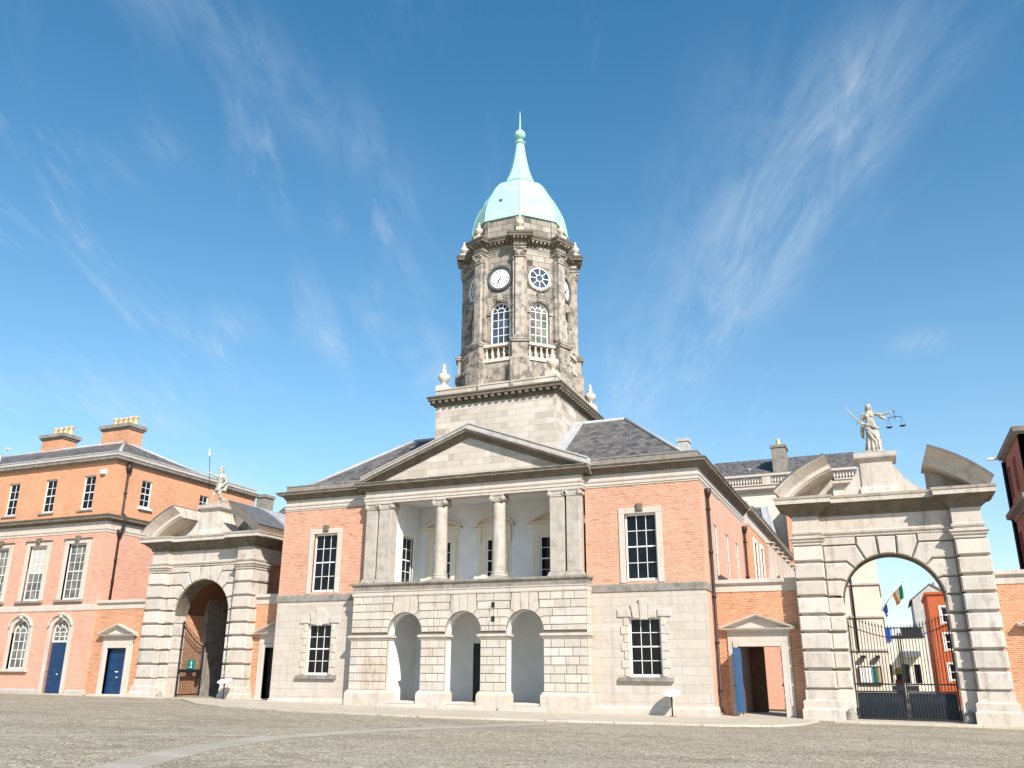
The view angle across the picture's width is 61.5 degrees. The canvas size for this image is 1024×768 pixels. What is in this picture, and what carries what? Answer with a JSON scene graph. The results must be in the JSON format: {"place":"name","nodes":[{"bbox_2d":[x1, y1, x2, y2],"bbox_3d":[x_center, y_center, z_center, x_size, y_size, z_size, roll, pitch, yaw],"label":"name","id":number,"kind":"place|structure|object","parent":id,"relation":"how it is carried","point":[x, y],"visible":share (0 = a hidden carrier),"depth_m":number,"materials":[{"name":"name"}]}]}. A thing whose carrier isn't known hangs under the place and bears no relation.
{"place":"outdoors","nodes":[
{"label":"outdoors","id":0,"kind":"place"},
{"bbox_2d":[87,722,564,767],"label":"flagstone path","id":1,"kind":"structure","parent":0,"point":[150,759],"depth_m":20.85,"materials":[{"name":"grey stone"}]},
{"bbox_2d":[0,692,1023,767],"bbox_3d":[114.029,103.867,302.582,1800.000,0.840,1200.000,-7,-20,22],"label":"ground","id":2,"kind":"structure","parent":0,"point":[813,745],"depth_m":23.30,"materials":[{"name":"grey stone"}]},
{"bbox_2d":[85,599,148,695],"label":"yard wall","id":3,"kind":"structure","parent":2,"relation":"on","point":[111,668],"depth_m":51.97,"materials":[{"name":"brick"}]},
{"bbox_2d":[104,649,125,693],"bbox_3d":[-23.704,17.309,51.575,1.540,2.800,0.145,-7,-20,22],"label":"door","id":4,"kind":"structure","parent":3,"relation":"in","point":[113,677],"depth_m":51.67,"materials":[{"name":"blue paint"}]},
{"bbox_2d":[0,416,258,694],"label":"brick house","id":5,"kind":"structure","parent":2,"relation":"on","point":[75,519],"depth_m":56.37,"materials":[{"name":"orange brick"}]},
{"bbox_2d":[0,541,14,604],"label":"window","id":6,"kind":"structure","parent":5,"relation":"in","point":[5,554],"depth_m":57.47,"materials":[{"name":"white paint"}]},
{"bbox_2d":[1,483,20,518],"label":"window","id":7,"kind":"structure","parent":5,"relation":"in","point":[14,492],"depth_m":59.10,"materials":[{"name":"white paint"}]},
{"bbox_2d":[8,621,27,668],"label":"window","id":8,"kind":"structure","parent":5,"relation":"in","point":[21,631],"depth_m":55.00,"materials":[{"name":"grey glass"}]},
{"bbox_2d":[14,538,52,603],"bbox_3d":[-31.095,12.183,56.179,2.400,4.160,0.430,-7,-20,22],"label":"window","id":9,"kind":"structure","parent":5,"relation":"in","point":[37,567],"depth_m":56.25,"materials":[{"name":"white paint"}]},
{"bbox_2d":[38,479,57,515],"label":"window","id":10,"kind":"structure","parent":5,"relation":"in","point":[52,484],"depth_m":57.82,"materials":[{"name":"glass"}]},
{"bbox_2d":[44,642,66,693],"bbox_3d":[-28.120,17.549,53.204,1.500,3.040,0.135,-7,-20,22],"label":"door","id":11,"kind":"structure","parent":5,"relation":"in","point":[58,649],"depth_m":53.27,"materials":[{"name":"blue paint"}]},
{"bbox_2d":[52,620,68,641],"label":"window","id":12,"kind":"structure","parent":5,"relation":"in","point":[61,630],"depth_m":53.97,"materials":[{"name":"grey glass"}]},
{"bbox_2d":[53,535,92,602],"bbox_3d":[-27.868,11.766,54.890,2.400,4.160,0.430,-7,-20,22],"label":"window","id":13,"kind":"structure","parent":5,"relation":"in","point":[72,590],"depth_m":54.96,"materials":[{"name":"white paint"}]},
{"bbox_2d":[76,475,96,511],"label":"window","id":14,"kind":"structure","parent":5,"relation":"in","point":[87,500],"depth_m":56.52,"materials":[{"name":"glass"}]},
{"bbox_2d":[137,480,151,511],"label":"window","id":15,"kind":"structure","parent":5,"relation":"in","point":[146,486],"depth_m":58.17,"materials":[{"name":"white paint"}]},
{"bbox_2d":[198,495,207,510],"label":"window","id":16,"kind":"structure","parent":5,"relation":"in","point":[203,499],"depth_m":63.15,"materials":[{"name":"white paint"}]},
{"bbox_2d":[0,734,265,735],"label":"flagstone path","id":17,"kind":"structure","parent":2,"relation":"on","point":[121,735],"depth_m":23.31,"materials":[{"name":"grey stone"}]},
{"bbox_2d":[127,500,285,698],"bbox_3d":[-17.130,13.650,53.062,8.960,12.205,7.920,-7,-20,22],"label":"gateway","id":18,"kind":"object","parent":2,"relation":"on","point":[214,569],"visible":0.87,"depth_m":51.23,"materials":[{"name":"stone"}]},
{"bbox_2d":[174,620,204,695],"bbox_3d":[-19.296,16.476,51.890,0.125,4.283,2.026,-7,-20,22],"label":"gate leaf","id":19,"kind":"object","parent":18,"relation":"attached to","point":[197,671],"visible":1,"depth_m":51.74,"materials":[{"name":"black metal"}]},
{"bbox_2d":[187,660,194,668],"bbox_3d":[-19.279,16.859,51.739,0.026,0.540,0.560,-7,-20,22],"label":"gate sign","id":20,"kind":"object","parent":19,"relation":"attached to","point":[191,663],"visible":1,"depth_m":51.72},
{"bbox_2d":[205,449,228,504],"bbox_3d":[-18.247,5.724,53.397,1.576,3.617,0.820,-7,-20,22],"label":"statue","id":21,"kind":"object","parent":18,"relation":"on","point":[222,484],"visible":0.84,"depth_m":52.99,"materials":[{"name":"stone"}]},
{"bbox_2d":[247,594,277,699],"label":"yard wall","id":22,"kind":"structure","parent":2,"relation":"on","point":[262,649],"depth_m":48.21,"materials":[{"name":"brick"}]},
{"bbox_2d":[265,648,273,697],"bbox_3d":[-12.931,16.055,47.728,1.590,2.730,0.068,-7,-20,22],"label":"door","id":23,"kind":"structure","parent":22,"relation":"in","point":[270,656],"depth_m":47.95,"materials":[{"name":"black paint"}]},
{"bbox_2d":[256,494,285,513],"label":"slate roofed house","id":24,"kind":"structure","parent":2,"relation":"on","point":[265,501],"depth_m":73.94,"materials":[{"name":"stone"}]},
{"bbox_2d":[267,116,749,716],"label":"clock tower building","id":25,"kind":"structure","parent":2,"relation":"on","point":[461,560],"depth_m":43.75,"materials":[{"name":"stone"}]},
{"bbox_2d":[294,608,339,678],"bbox_3d":[-10.025,13.457,44.724,2.450,3.530,0.420,-7,-20,22],"label":"window","id":26,"kind":"structure","parent":25,"relation":"in","point":[322,634],"depth_m":44.75,"materials":[{"name":"white paint"}]},
{"bbox_2d":[305,525,342,593],"bbox_3d":[-9.979,9.396,46.152,2.050,3.620,0.490,-7,-20,22],"label":"window","id":27,"kind":"structure","parent":25,"relation":"in","point":[327,555],"depth_m":46.15,"materials":[{"name":"white paint"}]},
{"bbox_2d":[399,530,415,581],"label":"window","id":28,"kind":"structure","parent":25,"relation":"in","point":[406,545],"depth_m":45.87,"materials":[{"name":"white paint"}]},
{"bbox_2d":[421,521,462,580],"bbox_3d":[-3.805,9.037,46.453,2.360,3.610,0.400,-7,-20,22],"label":"window","id":29,"kind":"structure","parent":25,"relation":"in","point":[452,546],"depth_m":46.48,"materials":[{"name":"white paint"}]},
{"bbox_2d":[468,276,474,303],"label":"round window","id":30,"kind":"structure","parent":25,"relation":"in","point":[471,294],"depth_m":52.69,"materials":[{"name":"glass"}]},
{"bbox_2d":[472,319,473,341],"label":"window","id":31,"kind":"structure","parent":25,"relation":"in","point":[473,319],"depth_m":52.24,"materials":[{"name":"white paint"}]},
{"bbox_2d":[473,643,480,700],"bbox_3d":[-1.392,14.604,43.660,1.280,2.800,0.160,-7,-20,22],"label":"door","id":32,"kind":"structure","parent":25,"relation":"in","point":[476,661],"depth_m":43.87,"materials":[{"name":"black paint"}]},
{"bbox_2d":[474,514,514,578],"bbox_3d":[-0.919,8.664,45.300,2.240,3.610,0.400,-7,-20,22],"label":"window","id":33,"kind":"structure","parent":25,"relation":"in","point":[484,534],"depth_m":45.45,"materials":[{"name":"white paint"}]},
{"bbox_2d":[491,303,509,343],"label":"window","id":34,"kind":"structure","parent":25,"relation":"in","point":[500,314],"depth_m":50.23,"materials":[{"name":"glass"}]},
{"bbox_2d":[527,510,549,576],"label":"window","id":35,"kind":"structure","parent":25,"relation":"in","point":[541,538],"depth_m":44.45,"materials":[{"name":"white paint"}]},
{"bbox_2d":[530,303,547,343],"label":"window","id":36,"kind":"structure","parent":25,"relation":"in","point":[539,314],"depth_m":50.22,"materials":[{"name":"grey glass"}]},
{"bbox_2d":[527,265,552,292],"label":"round window","id":37,"kind":"structure","parent":25,"relation":"in","point":[539,278],"depth_m":50.91,"materials":[{"name":"glass"}]},
{"bbox_2d":[618,503,664,582],"bbox_3d":[5.982,7.334,39.777,2.050,3.620,0.490,-7,-20,22],"label":"window","id":38,"kind":"structure","parent":25,"relation":"in","point":[643,539],"depth_m":39.77,"materials":[{"name":"white paint"}]},
{"bbox_2d":[617,599,673,681],"bbox_3d":[5.936,11.396,38.349,2.450,3.530,0.420,-7,-20,22],"label":"window","id":39,"kind":"structure","parent":25,"relation":"in","point":[648,659],"depth_m":38.35,"materials":[{"name":"white paint"}]},
{"bbox_2d":[713,524,719,579],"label":"window","id":40,"kind":"structure","parent":25,"relation":"in","point":[714,527],"depth_m":42.09,"materials":[{"name":"white paint"}]},
{"bbox_2d":[725,534,730,579],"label":"window","id":41,"kind":"structure","parent":25,"relation":"in","point":[726,539],"depth_m":45.10,"materials":[{"name":"white paint"}]},
{"bbox_2d":[735,543,739,578],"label":"window","id":42,"kind":"structure","parent":25,"relation":"in","point":[735,543],"depth_m":48.06,"materials":[{"name":"white paint"}]},
{"bbox_2d":[583,501,794,578],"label":"range","id":43,"kind":"structure","parent":2,"relation":"on","point":[769,554],"depth_m":57.78,"materials":[{"name":"orange brick"}]},
{"bbox_2d":[753,537,759,578],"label":"window","id":44,"kind":"structure","parent":43,"relation":"in","point":[754,540],"depth_m":53.50,"materials":[{"name":"white paint"}]},
{"bbox_2d":[759,544,765,577],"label":"window","id":45,"kind":"structure","parent":43,"relation":"in","point":[761,547],"depth_m":56.19,"materials":[{"name":"white paint"}]},
{"bbox_2d":[739,647,768,713],"bbox_3d":[11.286,13.639,40.441,1.100,4.100,4.180,-7,-20,22],"label":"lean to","id":46,"kind":"object","parent":2,"relation":"on","point":[754,680],"visible":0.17,"depth_m":41.58,"materials":[{"name":"brown wood"}]},
{"bbox_2d":[715,577,808,717],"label":"yard wall","id":47,"kind":"structure","parent":2,"relation":"on","point":[761,612],"depth_m":38.38,"materials":[{"name":"brick"}]},
{"bbox_2d":[733,647,744,711],"bbox_3d":[9.941,12.995,37.883,0.140,2.680,0.930,-11,-22,31],"label":"door","id":48,"kind":"structure","parent":47,"relation":"in","point":[737,659],"depth_m":37.79,"materials":[{"name":"blue paint"}]},
{"bbox_2d":[780,650,785,707],"bbox_3d":[12.046,13.143,38.293,0.140,2.680,0.930,-5,-19,16],"label":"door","id":49,"kind":"structure","parent":47,"relation":"in","point":[780,650],"depth_m":37.97,"materials":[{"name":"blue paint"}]},
{"bbox_2d":[764,647,785,708],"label":"court wall","id":50,"kind":"structure","parent":2,"relation":"on","point":[775,687],"depth_m":48.07,"materials":[{"name":"brick"}]},
{"bbox_2d":[714,439,857,563],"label":"balustraded building","id":51,"kind":"structure","parent":2,"relation":"on","point":[754,482],"depth_m":78.07,"materials":[{"name":"stone"}]},
{"bbox_2d":[845,559,891,706],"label":"cream building","id":52,"kind":"structure","parent":2,"relation":"on","point":[863,596],"depth_m":53.03,"materials":[{"name":"paint"}]},
{"bbox_2d":[859,666,882,682],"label":"display window","id":53,"kind":"structure","parent":52,"relation":"in","point":[869,668],"depth_m":51.94,"materials":[{"name":"white glass"}]},
{"bbox_2d":[882,590,893,616],"bbox_3d":[23.126,13.529,52.965,0.191,1.525,1.376,5,-19,-13],"label":"flag","id":54,"kind":"object","parent":52,"relation":"attached to","point":[885,609],"visible":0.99,"depth_m":53.05,"materials":[{"name":"blue fabric"}]},
{"bbox_2d":[881,581,904,608],"bbox_3d":[23.605,13.093,53.368,0.192,1.536,2.724,4,-19,-10],"label":"flag","id":55,"kind":"object","parent":52,"relation":"attached to","point":[898,594],"visible":0.99,"depth_m":52.79,"materials":[{"name":"multicoloured fabric"}]},
{"bbox_2d":[772,444,1023,725],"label":"gateway","id":56,"kind":"object","parent":2,"relation":"on","point":[880,505],"visible":0.94,"depth_m":36.78,"materials":[{"name":"limestone"},{"name":"black iron"}]},
{"bbox_2d":[845,404,905,452],"bbox_3d":[16.577,2.006,39.202,2.498,2.357,0.740,-7,-20,22],"label":"statue","id":57,"kind":"object","parent":56,"relation":"on","point":[873,438],"visible":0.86,"depth_m":39.06,"materials":[{"name":"stone"}]},
{"bbox_2d":[847,615,908,719],"bbox_3d":[15.463,11.932,36.500,1.969,4.266,0.100,-7,-20,22],"label":"gate leaf","id":58,"kind":"object","parent":56,"relation":"attached to","point":[889,704],"visible":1,"depth_m":36.21,"materials":[{"name":"black metal"}]},
{"bbox_2d":[899,612,962,720],"bbox_3d":[17.304,11.694,35.765,1.969,4.266,0.100,-7,-20,22],"label":"gate leaf","id":59,"kind":"object","parent":56,"relation":"attached to","point":[930,705],"visible":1,"depth_m":35.49,"materials":[{"name":"black metal"}]},
{"bbox_2d":[885,627,929,694],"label":"terrace building","id":60,"kind":"structure","parent":2,"relation":"on","point":[905,649],"depth_m":88.28,"materials":[{"name":"white paint"}]},
{"bbox_2d":[890,664,893,682],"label":"window","id":61,"kind":"structure","parent":60,"relation":"in","point":[891,676],"depth_m":88.39,"materials":[{"name":"black glass"}]},
{"bbox_2d":[902,664,910,682],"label":"window","id":62,"kind":"structure","parent":60,"relation":"in","point":[905,665],"depth_m":87.86,"materials":[{"name":"black glass"}]},
{"bbox_2d":[914,664,922,682],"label":"window","id":63,"kind":"structure","parent":60,"relation":"in","point":[917,667],"depth_m":87.48,"materials":[{"name":"black glass"}]},
{"bbox_2d":[908,581,940,691],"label":"gabled building","id":64,"kind":"structure","parent":2,"relation":"on","point":[917,609],"depth_m":92.64,"materials":[{"name":"white paint"}]},
{"bbox_2d":[921,591,961,704],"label":"vermilion building","id":65,"kind":"structure","parent":2,"relation":"on","point":[933,603],"depth_m":60.26,"materials":[{"name":"brick"}]},
{"bbox_2d":[938,605,947,624],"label":"window","id":66,"kind":"structure","parent":65,"relation":"in","point":[942,608],"depth_m":60.39,"materials":[{"name":"white paint"}]},
{"bbox_2d":[942,632,952,651],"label":"window","id":67,"kind":"structure","parent":65,"relation":"in","point":[945,636],"depth_m":59.80,"materials":[{"name":"white paint"}]},
{"bbox_2d":[946,662,956,681],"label":"window","id":68,"kind":"structure","parent":65,"relation":"in","point":[949,663],"depth_m":59.18,"materials":[{"name":"white paint"}]},
{"bbox_2d":[987,425,1023,568],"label":"dark brick building","id":69,"kind":"structure","parent":2,"relation":"on","point":[1010,456],"depth_m":39.79,"materials":[{"name":"brown brick"}]},
{"bbox_2d":[991,569,1023,712],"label":"yard wall","id":70,"kind":"structure","parent":2,"relation":"on","point":[1010,587],"depth_m":34.86,"materials":[{"name":"brick"}]},
{"bbox_2d":[0,692,1023,729],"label":"pavement","id":71,"kind":"structure","parent":0,"point":[768,719],"depth_m":35.43,"materials":[{"name":"stone"}]},
{"bbox_2d":[217,678,231,698],"bbox_3d":[-15.593,16.492,46.623,0.800,1.076,0.772,-7,-20,22],"label":"info sign","id":72,"kind":"object","parent":71,"relation":"on","point":[224,681],"visible":0.98,"depth_m":46.62,"materials":[{"name":"white metal"}]},
{"bbox_2d":[662,689,680,716],"bbox_3d":[6.775,13.515,36.493,0.800,1.076,0.772,-7,-20,22],"label":"info sign","id":73,"kind":"object","parent":71,"relation":"on","point":[671,693],"visible":1,"depth_m":36.48,"materials":[{"name":"white metal"}]},
{"bbox_2d":[0,0,1023,634],"label":"sky","id":74,"kind":"structure","parent":0,"point":[237,229],"materials":[{"name":"blue"}]},
{"bbox_2d":[895,668,907,705],"bbox_3d":[21.588,16.925,47.794,0.460,2.250,0.420,-7,-20,22],"label":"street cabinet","id":75,"kind":"object","parent":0,"point":[899,680],"visible":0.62,"depth_m":47.84,"materials":[{"name":"metal"}]}
]}

